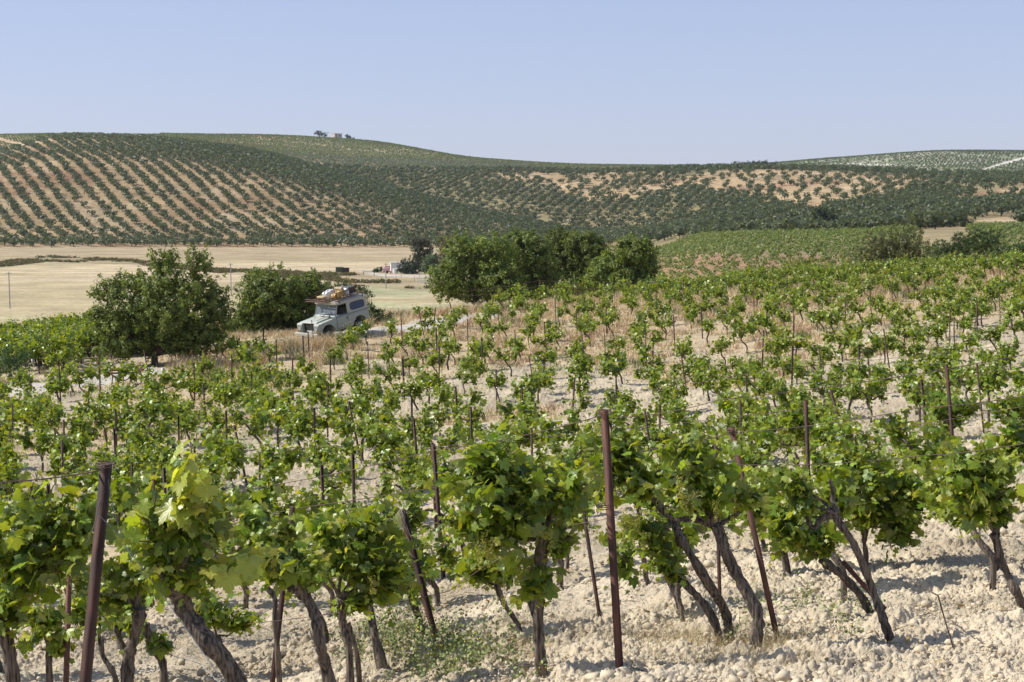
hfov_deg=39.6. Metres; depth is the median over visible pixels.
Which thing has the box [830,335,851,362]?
grapevine
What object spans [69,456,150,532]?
grapevine
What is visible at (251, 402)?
grapevine
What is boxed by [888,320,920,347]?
grapevine
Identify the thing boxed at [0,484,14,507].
grapevine
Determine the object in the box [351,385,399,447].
grapevine
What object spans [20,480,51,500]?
grapevine
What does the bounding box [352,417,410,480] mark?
grapevine
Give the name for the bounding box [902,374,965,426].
grapevine
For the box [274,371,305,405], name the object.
grapevine
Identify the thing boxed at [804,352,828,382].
grapevine
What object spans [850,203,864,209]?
orchard tree
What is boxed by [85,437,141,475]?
grapevine
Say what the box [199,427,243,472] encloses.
grapevine
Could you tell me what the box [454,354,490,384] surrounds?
grapevine
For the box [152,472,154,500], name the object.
vineyard stake
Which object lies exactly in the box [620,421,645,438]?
grapevine
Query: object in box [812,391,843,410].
grapevine
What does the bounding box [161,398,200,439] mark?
grapevine
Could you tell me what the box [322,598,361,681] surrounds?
grapevine
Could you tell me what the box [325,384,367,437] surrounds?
grapevine
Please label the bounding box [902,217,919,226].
orchard tree
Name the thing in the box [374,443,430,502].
grapevine
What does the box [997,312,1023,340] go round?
grapevine
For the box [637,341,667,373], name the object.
grapevine
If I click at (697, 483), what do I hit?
grapevine
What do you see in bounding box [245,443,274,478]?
grapevine
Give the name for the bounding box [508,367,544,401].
grapevine
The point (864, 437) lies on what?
grapevine
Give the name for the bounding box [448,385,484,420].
grapevine
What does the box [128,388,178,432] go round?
grapevine
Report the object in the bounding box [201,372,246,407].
grapevine
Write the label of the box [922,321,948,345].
grapevine
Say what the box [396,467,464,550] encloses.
grapevine
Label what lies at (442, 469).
grapevine
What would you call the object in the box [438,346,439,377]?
vineyard stake
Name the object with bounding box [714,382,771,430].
grapevine
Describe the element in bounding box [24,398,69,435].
grapevine
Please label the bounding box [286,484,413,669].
grapevine
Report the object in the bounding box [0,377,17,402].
grapevine
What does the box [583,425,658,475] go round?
grapevine
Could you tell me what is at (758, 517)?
grapevine
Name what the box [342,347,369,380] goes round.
grapevine
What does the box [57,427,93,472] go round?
grapevine
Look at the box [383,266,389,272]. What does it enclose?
tank trailer
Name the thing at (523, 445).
grapevine
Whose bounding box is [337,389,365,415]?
grapevine
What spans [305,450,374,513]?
grapevine
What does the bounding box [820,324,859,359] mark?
grapevine
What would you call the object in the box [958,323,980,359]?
grapevine
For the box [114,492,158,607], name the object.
grapevine
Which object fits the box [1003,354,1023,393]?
grapevine
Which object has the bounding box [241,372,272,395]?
grapevine
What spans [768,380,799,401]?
grapevine
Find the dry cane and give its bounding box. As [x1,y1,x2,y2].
[901,574,953,647]
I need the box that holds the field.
[0,211,1023,324]
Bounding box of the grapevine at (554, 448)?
[537,432,581,469]
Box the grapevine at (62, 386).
[40,370,74,403]
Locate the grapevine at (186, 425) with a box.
[172,405,202,448]
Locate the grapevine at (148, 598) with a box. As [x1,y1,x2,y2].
[72,562,168,656]
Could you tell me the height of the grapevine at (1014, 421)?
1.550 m
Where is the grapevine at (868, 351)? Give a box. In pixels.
[846,329,885,375]
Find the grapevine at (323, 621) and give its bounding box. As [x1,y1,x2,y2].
[267,538,336,643]
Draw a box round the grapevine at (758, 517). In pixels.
[727,459,839,573]
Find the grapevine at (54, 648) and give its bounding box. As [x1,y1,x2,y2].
[13,602,84,681]
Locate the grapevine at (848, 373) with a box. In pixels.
[830,357,869,384]
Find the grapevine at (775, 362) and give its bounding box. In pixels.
[765,349,802,382]
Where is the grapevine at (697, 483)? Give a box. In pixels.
[637,420,770,648]
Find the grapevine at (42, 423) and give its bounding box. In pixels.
[28,409,55,453]
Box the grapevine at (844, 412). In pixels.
[808,398,855,425]
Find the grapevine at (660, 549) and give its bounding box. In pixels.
[628,513,727,645]
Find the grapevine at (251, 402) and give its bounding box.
[243,388,262,437]
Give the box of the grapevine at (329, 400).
[316,389,347,417]
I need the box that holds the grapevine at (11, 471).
[0,449,29,507]
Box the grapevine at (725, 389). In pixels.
[712,384,754,408]
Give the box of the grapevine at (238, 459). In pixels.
[206,431,253,487]
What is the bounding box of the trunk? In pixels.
[841,560,886,609]
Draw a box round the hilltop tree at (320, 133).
[314,130,328,136]
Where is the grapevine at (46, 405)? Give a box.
[32,389,51,409]
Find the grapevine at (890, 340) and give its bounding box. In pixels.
[867,329,902,363]
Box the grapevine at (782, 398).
[772,380,821,410]
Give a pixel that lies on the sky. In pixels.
(700, 82)
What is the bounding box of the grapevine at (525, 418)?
[509,411,534,447]
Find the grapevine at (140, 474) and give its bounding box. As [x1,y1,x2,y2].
[126,464,170,499]
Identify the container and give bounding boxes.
[336,267,342,272]
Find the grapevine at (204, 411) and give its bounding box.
[191,399,224,427]
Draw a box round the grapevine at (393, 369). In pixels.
[368,359,400,389]
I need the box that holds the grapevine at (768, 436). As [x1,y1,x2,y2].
[719,406,795,472]
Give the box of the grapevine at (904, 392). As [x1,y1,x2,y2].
[896,373,938,414]
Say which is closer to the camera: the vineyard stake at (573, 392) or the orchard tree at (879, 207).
the vineyard stake at (573, 392)
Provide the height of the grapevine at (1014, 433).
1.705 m
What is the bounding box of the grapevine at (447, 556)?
[400,516,471,605]
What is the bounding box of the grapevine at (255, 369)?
[244,355,286,382]
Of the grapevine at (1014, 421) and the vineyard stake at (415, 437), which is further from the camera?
the vineyard stake at (415, 437)
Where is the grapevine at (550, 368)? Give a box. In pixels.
[535,361,557,375]
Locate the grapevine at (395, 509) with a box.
[331,483,427,534]
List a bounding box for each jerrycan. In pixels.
[322,291,330,298]
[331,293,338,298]
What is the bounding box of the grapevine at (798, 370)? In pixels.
[780,358,812,387]
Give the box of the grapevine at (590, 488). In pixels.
[545,452,605,591]
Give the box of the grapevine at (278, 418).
[246,395,303,449]
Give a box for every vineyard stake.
[12,403,12,442]
[58,366,60,399]
[61,440,63,501]
[63,419,64,463]
[63,572,71,681]
[79,463,112,681]
[99,368,101,407]
[113,428,118,490]
[114,409,117,447]
[130,462,132,476]
[143,350,147,370]
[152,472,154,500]
[162,467,166,498]
[177,415,180,464]
[193,362,195,401]
[202,384,206,429]
[225,411,228,467]
[233,425,247,490]
[251,371,252,392]
[259,453,260,489]
[270,506,294,681]
[275,340,277,370]
[292,358,293,397]
[302,336,304,365]
[307,332,309,362]
[313,407,315,454]
[320,465,324,505]
[327,386,328,436]
[329,357,331,393]
[348,401,359,459]
[351,453,355,502]
[367,342,369,378]
[399,509,438,647]
[401,358,404,397]
[411,397,412,444]
[412,418,417,458]
[431,443,437,531]
[431,444,445,578]
[435,327,437,360]
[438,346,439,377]
[455,386,456,406]
[470,407,472,438]
[481,338,482,364]
[495,369,497,413]
[530,428,532,454]
[572,378,575,408]
[582,493,600,616]
[600,410,622,667]
[615,376,616,409]
[644,410,651,455]
[658,405,660,460]
[673,314,675,347]
[680,351,687,395]
[700,306,702,338]
[714,437,721,594]
[728,426,779,639]
[739,401,741,439]
[745,375,747,414]
[761,330,763,366]
[791,346,793,386]
[804,400,810,480]
[818,347,823,397]
[829,390,843,433]
[858,346,860,399]
[883,329,890,372]
[920,379,928,445]
[945,364,953,435]
[949,309,950,342]
[953,318,954,343]
[976,301,977,328]
[976,364,984,432]
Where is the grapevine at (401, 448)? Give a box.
[382,431,421,465]
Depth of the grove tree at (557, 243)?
120.86 m
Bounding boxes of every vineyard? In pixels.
[0,132,976,175]
[653,221,1023,280]
[768,149,1023,170]
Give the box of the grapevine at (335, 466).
[304,443,360,504]
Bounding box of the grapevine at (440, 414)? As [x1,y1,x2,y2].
[416,399,452,435]
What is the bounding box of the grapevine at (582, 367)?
[563,352,595,388]
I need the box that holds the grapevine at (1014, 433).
[973,404,1023,464]
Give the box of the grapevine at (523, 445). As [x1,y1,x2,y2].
[498,417,539,451]
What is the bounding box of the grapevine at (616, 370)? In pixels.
[597,349,629,391]
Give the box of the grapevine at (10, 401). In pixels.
[0,389,55,430]
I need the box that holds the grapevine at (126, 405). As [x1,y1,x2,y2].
[117,393,153,426]
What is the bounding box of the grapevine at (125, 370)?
[94,355,140,383]
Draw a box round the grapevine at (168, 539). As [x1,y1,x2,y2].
[113,440,287,681]
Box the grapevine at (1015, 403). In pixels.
[982,388,1023,430]
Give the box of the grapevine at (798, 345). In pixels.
[781,330,812,361]
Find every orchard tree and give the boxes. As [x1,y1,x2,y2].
[641,230,655,238]
[653,233,664,240]
[657,228,671,240]
[671,227,686,237]
[674,224,689,235]
[687,227,699,234]
[690,221,706,226]
[698,224,710,232]
[709,221,735,230]
[714,217,728,222]
[722,224,739,231]
[726,216,743,222]
[736,212,752,218]
[736,220,758,230]
[741,215,758,221]
[755,219,771,223]
[758,223,773,230]
[768,220,784,230]
[775,218,799,229]
[781,211,795,217]
[791,215,806,220]
[795,206,809,211]
[796,210,808,215]
[800,223,812,229]
[801,216,826,228]
[824,220,841,229]
[827,207,842,213]
[830,219,844,227]
[840,217,858,228]
[842,201,855,206]
[848,210,860,215]
[848,217,864,227]
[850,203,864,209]
[853,212,865,217]
[861,215,887,227]
[865,198,882,204]
[865,203,877,211]
[872,205,884,210]
[879,206,893,211]
[881,213,905,226]
[886,212,910,225]
[889,203,902,209]
[894,205,910,210]
[901,210,920,225]
[902,201,916,208]
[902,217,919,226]
[908,210,930,228]
[914,197,928,203]
[920,210,950,228]
[923,199,940,205]
[937,205,951,210]
[940,210,959,227]
[946,203,960,209]
[952,206,969,214]
[953,207,968,215]
[966,196,978,203]
[968,207,985,219]
[971,198,986,203]
[973,203,991,216]
[977,201,994,215]
[994,195,1007,200]
[994,201,1010,216]
[994,201,1013,214]
[1006,195,1021,201]
[1008,208,1023,221]
[1009,200,1023,206]
[1009,203,1023,212]
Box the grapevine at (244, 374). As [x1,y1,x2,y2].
[230,362,265,392]
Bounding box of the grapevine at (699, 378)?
[690,362,717,400]
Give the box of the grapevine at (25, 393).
[21,384,48,406]
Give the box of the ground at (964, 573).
[0,271,1023,681]
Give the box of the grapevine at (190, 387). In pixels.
[169,368,212,405]
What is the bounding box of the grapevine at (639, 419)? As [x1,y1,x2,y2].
[609,398,658,430]
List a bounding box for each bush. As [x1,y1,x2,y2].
[222,260,330,332]
[321,277,374,307]
[368,303,393,322]
[372,266,382,271]
[396,256,420,273]
[845,219,933,266]
[929,229,977,262]
[933,221,955,226]
[953,213,975,226]
[959,224,1005,258]
[985,241,1023,258]
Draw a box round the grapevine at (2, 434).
[0,426,12,446]
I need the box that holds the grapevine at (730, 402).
[715,392,770,450]
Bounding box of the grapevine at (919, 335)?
[907,318,927,343]
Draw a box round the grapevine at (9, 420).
[0,405,22,445]
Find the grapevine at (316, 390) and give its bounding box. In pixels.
[295,370,335,427]
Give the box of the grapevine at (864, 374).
[852,358,898,399]
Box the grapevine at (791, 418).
[751,392,850,463]
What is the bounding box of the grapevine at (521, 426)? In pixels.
[482,411,542,452]
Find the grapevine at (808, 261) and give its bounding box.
[784,255,819,269]
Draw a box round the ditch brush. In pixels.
[0,254,433,288]
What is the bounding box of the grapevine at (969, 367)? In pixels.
[961,353,1008,380]
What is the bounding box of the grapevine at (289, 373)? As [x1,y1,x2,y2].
[281,366,299,387]
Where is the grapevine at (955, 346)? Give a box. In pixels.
[928,340,968,361]
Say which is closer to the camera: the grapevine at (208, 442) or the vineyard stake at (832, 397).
the vineyard stake at (832, 397)
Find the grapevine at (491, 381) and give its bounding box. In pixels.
[481,365,507,401]
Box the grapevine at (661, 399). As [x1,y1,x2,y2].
[650,390,687,431]
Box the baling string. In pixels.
[395,507,412,540]
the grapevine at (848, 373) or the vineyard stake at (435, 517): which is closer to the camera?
the vineyard stake at (435, 517)
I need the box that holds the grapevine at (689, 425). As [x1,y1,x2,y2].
[670,412,729,453]
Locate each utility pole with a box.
[6,272,11,307]
[228,263,232,293]
[384,263,387,288]
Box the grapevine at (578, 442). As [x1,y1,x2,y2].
[553,413,601,470]
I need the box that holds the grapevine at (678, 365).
[668,359,705,387]
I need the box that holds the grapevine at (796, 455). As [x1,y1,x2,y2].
[775,406,800,460]
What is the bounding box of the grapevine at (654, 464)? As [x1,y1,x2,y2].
[584,441,675,545]
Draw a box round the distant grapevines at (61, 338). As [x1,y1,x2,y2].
[0,246,1023,401]
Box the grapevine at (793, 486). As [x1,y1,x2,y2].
[760,454,893,642]
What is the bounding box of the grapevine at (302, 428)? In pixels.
[279,405,322,466]
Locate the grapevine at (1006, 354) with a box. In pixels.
[992,341,1018,369]
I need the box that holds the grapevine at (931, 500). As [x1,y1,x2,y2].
[906,436,1023,590]
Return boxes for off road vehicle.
[295,284,368,338]
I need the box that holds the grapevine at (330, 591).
[269,494,350,616]
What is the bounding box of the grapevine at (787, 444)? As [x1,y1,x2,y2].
[749,397,824,477]
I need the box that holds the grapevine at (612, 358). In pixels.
[606,353,629,383]
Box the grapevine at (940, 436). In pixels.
[895,413,964,472]
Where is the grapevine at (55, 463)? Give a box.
[42,437,92,480]
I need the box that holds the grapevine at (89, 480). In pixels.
[48,456,126,512]
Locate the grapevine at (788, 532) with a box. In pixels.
[750,491,873,613]
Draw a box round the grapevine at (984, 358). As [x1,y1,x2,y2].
[968,342,998,367]
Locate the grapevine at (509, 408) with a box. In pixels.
[494,395,549,436]
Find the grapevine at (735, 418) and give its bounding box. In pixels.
[724,390,784,441]
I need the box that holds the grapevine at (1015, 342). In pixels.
[997,333,1022,369]
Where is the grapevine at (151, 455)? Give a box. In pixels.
[124,441,178,476]
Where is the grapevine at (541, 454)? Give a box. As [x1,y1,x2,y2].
[527,444,578,471]
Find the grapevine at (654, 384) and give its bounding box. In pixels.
[641,365,683,411]
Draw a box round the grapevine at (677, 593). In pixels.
[644,536,684,621]
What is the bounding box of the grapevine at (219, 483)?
[198,465,236,554]
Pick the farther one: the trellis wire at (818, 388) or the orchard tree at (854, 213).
the orchard tree at (854, 213)
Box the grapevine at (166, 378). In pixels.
[134,361,184,403]
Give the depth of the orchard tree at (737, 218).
560.00 m
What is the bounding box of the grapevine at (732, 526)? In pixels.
[711,455,793,551]
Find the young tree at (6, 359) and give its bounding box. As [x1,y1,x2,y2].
[0,344,31,379]
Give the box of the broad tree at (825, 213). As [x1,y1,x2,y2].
[810,205,843,222]
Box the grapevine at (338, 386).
[326,375,344,398]
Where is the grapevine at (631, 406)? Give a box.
[600,385,644,425]
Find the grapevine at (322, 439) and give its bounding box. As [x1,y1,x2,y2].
[305,424,364,471]
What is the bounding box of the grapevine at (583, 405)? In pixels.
[557,390,594,425]
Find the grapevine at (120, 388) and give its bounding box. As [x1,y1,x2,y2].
[109,385,130,416]
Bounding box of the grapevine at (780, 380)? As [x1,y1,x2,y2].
[749,367,789,407]
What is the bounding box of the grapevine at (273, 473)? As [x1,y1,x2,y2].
[244,449,296,514]
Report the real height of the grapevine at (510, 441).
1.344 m
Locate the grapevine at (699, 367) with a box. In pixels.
[686,358,711,393]
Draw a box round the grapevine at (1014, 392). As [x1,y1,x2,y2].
[1009,385,1021,399]
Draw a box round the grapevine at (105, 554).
[63,551,119,635]
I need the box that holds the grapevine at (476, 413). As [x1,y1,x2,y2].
[444,396,488,441]
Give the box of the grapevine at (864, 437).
[838,413,887,453]
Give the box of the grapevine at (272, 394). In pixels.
[239,383,291,427]
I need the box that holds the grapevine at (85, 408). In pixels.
[69,392,121,439]
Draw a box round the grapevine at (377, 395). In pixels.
[366,381,405,414]
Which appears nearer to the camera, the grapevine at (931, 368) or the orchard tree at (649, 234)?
the grapevine at (931, 368)
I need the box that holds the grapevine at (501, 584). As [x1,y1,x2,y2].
[450,542,532,617]
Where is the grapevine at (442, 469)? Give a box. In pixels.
[420,439,474,508]
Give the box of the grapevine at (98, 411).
[84,392,126,447]
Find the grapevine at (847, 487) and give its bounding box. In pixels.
[764,441,876,600]
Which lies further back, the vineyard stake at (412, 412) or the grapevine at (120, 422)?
the grapevine at (120, 422)
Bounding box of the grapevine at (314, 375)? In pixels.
[305,369,327,382]
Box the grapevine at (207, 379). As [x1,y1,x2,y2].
[192,368,222,385]
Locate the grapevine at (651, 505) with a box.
[634,489,709,554]
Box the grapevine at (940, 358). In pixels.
[914,346,967,378]
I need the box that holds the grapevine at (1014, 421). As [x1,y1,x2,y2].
[1001,419,1023,461]
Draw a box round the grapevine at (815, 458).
[799,434,856,489]
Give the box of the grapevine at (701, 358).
[683,349,713,370]
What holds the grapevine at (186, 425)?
on the ground at (964, 573)
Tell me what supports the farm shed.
on the field
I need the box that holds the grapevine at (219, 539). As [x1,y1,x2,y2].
[131,537,226,611]
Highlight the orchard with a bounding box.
[0,132,1023,247]
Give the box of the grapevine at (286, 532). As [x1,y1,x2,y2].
[223,472,307,681]
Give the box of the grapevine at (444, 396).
[420,384,453,427]
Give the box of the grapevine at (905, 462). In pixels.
[877,434,909,543]
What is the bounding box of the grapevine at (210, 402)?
[198,384,219,407]
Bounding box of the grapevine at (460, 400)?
[444,389,465,407]
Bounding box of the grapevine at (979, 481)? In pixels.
[922,436,1023,608]
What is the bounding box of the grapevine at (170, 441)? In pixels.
[140,433,185,457]
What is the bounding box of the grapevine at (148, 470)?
[129,437,217,501]
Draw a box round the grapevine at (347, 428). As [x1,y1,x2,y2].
[330,404,392,461]
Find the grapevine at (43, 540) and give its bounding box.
[0,463,118,681]
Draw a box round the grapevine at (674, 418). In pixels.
[661,399,722,436]
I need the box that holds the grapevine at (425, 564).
[383,511,454,635]
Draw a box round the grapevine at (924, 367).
[907,358,935,381]
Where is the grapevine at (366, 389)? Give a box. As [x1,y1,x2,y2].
[349,373,389,415]
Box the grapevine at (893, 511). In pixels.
[815,423,935,564]
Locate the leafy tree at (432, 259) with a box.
[420,250,440,276]
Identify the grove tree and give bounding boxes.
[424,226,529,304]
[495,226,566,300]
[533,223,583,299]
[560,229,610,297]
[579,243,625,295]
[609,231,663,292]
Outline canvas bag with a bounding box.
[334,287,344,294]
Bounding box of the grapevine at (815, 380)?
[802,368,843,405]
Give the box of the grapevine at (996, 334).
[971,323,1010,350]
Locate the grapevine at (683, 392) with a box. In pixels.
[657,375,691,402]
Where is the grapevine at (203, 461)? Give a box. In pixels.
[172,449,235,491]
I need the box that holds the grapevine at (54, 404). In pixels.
[45,399,65,433]
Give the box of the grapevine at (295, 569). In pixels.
[224,499,341,681]
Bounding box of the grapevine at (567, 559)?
[554,486,599,570]
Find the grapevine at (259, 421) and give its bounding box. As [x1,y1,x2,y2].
[223,400,276,443]
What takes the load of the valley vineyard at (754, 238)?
on the field
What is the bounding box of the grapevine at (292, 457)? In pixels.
[255,431,311,499]
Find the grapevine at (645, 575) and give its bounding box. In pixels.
[615,510,652,584]
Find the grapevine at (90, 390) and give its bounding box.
[78,380,97,402]
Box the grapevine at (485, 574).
[446,549,522,631]
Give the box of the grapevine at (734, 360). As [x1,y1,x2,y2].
[725,347,745,374]
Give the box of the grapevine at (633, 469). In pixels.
[581,425,733,643]
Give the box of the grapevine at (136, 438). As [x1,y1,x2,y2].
[115,417,159,473]
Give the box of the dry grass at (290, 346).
[0,262,1023,552]
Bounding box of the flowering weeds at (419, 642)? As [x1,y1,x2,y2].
[309,569,885,681]
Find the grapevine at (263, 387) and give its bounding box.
[260,381,296,410]
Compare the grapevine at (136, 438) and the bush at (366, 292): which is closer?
the grapevine at (136, 438)
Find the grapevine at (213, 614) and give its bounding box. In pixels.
[177,583,267,655]
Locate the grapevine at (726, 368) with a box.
[711,357,752,395]
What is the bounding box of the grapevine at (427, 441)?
[411,422,465,462]
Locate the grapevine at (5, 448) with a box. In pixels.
[0,427,28,500]
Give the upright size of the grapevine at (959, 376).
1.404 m
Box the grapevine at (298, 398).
[272,389,307,441]
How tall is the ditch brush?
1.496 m
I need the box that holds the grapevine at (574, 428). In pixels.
[530,401,587,452]
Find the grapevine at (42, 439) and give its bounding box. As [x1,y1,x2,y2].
[13,424,67,471]
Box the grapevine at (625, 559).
[596,504,710,609]
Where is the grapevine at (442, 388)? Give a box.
[432,374,457,410]
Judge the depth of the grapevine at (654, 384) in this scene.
41.41 m
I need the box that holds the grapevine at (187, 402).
[167,396,197,416]
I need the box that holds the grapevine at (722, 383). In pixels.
[701,368,735,400]
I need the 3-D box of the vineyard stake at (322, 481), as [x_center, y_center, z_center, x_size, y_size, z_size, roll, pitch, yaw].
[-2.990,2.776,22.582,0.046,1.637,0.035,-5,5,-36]
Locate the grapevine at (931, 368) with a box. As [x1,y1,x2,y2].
[925,355,968,393]
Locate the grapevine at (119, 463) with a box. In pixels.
[99,452,142,487]
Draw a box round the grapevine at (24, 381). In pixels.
[9,367,39,393]
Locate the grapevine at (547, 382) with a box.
[519,366,557,400]
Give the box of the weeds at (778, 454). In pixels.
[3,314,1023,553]
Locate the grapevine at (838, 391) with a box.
[826,375,876,417]
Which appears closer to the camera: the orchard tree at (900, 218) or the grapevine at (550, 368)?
the grapevine at (550, 368)
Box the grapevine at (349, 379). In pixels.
[339,365,357,389]
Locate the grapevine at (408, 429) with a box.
[380,412,423,447]
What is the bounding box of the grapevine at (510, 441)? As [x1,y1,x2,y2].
[480,429,522,452]
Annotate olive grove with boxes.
[0,136,1000,175]
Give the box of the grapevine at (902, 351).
[894,338,927,372]
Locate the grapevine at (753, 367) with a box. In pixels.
[735,350,775,387]
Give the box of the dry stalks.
[334,554,852,681]
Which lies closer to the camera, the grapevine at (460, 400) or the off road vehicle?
the grapevine at (460, 400)
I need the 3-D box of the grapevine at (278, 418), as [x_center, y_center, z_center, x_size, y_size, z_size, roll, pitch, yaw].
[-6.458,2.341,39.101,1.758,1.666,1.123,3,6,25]
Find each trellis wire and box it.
[0,470,99,482]
[86,497,101,543]
[97,513,223,681]
[108,480,131,557]
[216,480,432,555]
[241,415,600,489]
[248,470,603,623]
[280,343,1021,451]
[296,434,729,508]
[307,507,668,549]
[434,365,1021,446]
[460,284,687,296]
[462,279,687,290]
[596,406,1023,471]
[607,354,1023,417]
[735,395,1023,432]
[737,443,1023,465]
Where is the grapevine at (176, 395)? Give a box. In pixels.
[166,384,183,403]
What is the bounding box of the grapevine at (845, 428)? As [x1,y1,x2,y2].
[796,404,863,458]
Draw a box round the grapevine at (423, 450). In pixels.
[397,438,450,489]
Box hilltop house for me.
[332,133,341,137]
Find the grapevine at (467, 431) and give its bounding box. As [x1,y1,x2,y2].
[454,415,481,446]
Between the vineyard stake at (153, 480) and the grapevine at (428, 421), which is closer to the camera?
the vineyard stake at (153, 480)
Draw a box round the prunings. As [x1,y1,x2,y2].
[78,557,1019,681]
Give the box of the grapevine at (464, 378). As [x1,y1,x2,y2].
[454,365,479,393]
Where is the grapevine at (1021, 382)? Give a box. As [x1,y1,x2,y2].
[1013,379,1023,393]
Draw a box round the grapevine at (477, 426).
[445,411,487,449]
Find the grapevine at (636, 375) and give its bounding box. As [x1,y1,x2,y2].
[633,363,665,381]
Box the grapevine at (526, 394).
[515,388,541,411]
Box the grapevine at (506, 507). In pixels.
[414,414,595,677]
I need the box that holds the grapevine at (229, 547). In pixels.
[213,492,282,608]
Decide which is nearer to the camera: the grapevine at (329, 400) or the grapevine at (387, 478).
the grapevine at (387, 478)
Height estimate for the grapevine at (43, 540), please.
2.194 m
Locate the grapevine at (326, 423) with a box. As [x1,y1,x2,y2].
[288,397,347,446]
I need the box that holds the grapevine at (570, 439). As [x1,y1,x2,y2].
[564,417,601,444]
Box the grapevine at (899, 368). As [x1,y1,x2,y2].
[888,354,923,384]
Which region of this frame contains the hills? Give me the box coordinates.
[0,133,1023,247]
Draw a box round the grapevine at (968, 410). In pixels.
[914,383,986,436]
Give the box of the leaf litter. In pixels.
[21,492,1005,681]
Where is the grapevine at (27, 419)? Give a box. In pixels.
[0,397,48,431]
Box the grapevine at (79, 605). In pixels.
[56,583,122,681]
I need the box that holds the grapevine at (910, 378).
[891,358,943,425]
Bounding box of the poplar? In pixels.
[435,234,459,272]
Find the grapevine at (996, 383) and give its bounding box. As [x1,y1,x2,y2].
[971,356,1012,420]
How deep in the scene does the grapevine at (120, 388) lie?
48.83 m
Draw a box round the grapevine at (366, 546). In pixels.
[287,494,424,681]
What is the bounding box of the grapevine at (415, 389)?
[391,376,429,409]
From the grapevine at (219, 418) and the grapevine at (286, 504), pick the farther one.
the grapevine at (219, 418)
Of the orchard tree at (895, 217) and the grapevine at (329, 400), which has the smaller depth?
the grapevine at (329, 400)
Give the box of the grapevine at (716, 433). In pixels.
[703,418,726,454]
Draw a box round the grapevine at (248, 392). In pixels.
[234,382,269,407]
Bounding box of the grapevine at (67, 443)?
[41,430,73,483]
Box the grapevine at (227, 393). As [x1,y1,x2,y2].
[208,375,246,426]
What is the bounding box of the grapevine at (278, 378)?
[260,368,287,389]
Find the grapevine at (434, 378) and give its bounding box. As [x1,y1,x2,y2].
[407,363,453,403]
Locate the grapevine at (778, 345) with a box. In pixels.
[760,328,793,371]
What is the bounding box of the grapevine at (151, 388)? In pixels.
[132,374,166,402]
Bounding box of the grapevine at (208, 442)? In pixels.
[192,419,244,474]
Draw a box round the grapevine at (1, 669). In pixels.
[0,573,54,672]
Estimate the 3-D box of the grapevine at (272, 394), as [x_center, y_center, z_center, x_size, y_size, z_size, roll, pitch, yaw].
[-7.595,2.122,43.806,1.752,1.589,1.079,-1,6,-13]
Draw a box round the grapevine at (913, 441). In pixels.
[870,405,967,476]
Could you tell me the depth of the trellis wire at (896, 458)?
10.81 m
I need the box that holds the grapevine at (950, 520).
[912,463,999,570]
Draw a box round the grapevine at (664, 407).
[651,390,692,432]
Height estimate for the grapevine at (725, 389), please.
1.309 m
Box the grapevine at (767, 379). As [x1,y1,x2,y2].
[730,366,780,411]
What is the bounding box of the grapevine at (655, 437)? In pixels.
[630,417,676,457]
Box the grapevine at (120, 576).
[85,549,153,681]
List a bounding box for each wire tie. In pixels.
[97,461,115,468]
[597,409,611,414]
[597,503,609,509]
[726,429,737,433]
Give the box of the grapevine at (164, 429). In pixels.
[126,411,176,445]
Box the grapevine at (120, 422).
[102,401,150,451]
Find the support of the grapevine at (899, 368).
on the ground at (964, 573)
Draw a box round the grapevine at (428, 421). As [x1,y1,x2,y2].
[399,410,444,452]
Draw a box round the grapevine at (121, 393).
[94,379,134,417]
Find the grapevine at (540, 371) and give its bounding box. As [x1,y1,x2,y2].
[536,362,549,392]
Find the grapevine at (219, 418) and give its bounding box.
[193,405,229,437]
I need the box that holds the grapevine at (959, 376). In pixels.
[949,360,986,398]
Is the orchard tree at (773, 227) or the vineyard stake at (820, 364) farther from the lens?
the orchard tree at (773, 227)
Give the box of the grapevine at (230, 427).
[206,415,237,438]
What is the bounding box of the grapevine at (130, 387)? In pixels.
[114,373,137,401]
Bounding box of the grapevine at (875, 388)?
[841,366,889,422]
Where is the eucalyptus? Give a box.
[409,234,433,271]
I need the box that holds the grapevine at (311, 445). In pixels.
[300,433,343,466]
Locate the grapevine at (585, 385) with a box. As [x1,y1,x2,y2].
[564,372,594,399]
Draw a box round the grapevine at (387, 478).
[371,456,431,501]
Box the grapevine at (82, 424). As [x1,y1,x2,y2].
[59,409,105,453]
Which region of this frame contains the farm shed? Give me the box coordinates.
[390,262,401,272]
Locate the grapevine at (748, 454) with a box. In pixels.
[713,428,774,530]
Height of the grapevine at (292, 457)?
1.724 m
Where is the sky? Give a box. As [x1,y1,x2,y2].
[0,0,1023,164]
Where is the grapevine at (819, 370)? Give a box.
[812,362,845,385]
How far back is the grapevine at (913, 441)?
19.95 m
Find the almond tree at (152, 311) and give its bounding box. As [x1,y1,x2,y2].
[79,240,239,365]
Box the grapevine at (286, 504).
[263,477,332,523]
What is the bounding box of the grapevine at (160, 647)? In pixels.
[111,602,175,681]
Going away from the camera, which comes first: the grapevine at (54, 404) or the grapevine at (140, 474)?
the grapevine at (140, 474)
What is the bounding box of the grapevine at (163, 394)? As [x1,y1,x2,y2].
[139,384,170,423]
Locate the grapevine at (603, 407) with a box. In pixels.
[588,391,634,431]
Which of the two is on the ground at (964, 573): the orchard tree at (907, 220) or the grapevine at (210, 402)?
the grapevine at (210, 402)
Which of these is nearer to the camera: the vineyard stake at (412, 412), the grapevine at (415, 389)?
the vineyard stake at (412, 412)
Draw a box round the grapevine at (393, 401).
[372,389,403,424]
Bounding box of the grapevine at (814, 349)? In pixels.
[805,340,838,371]

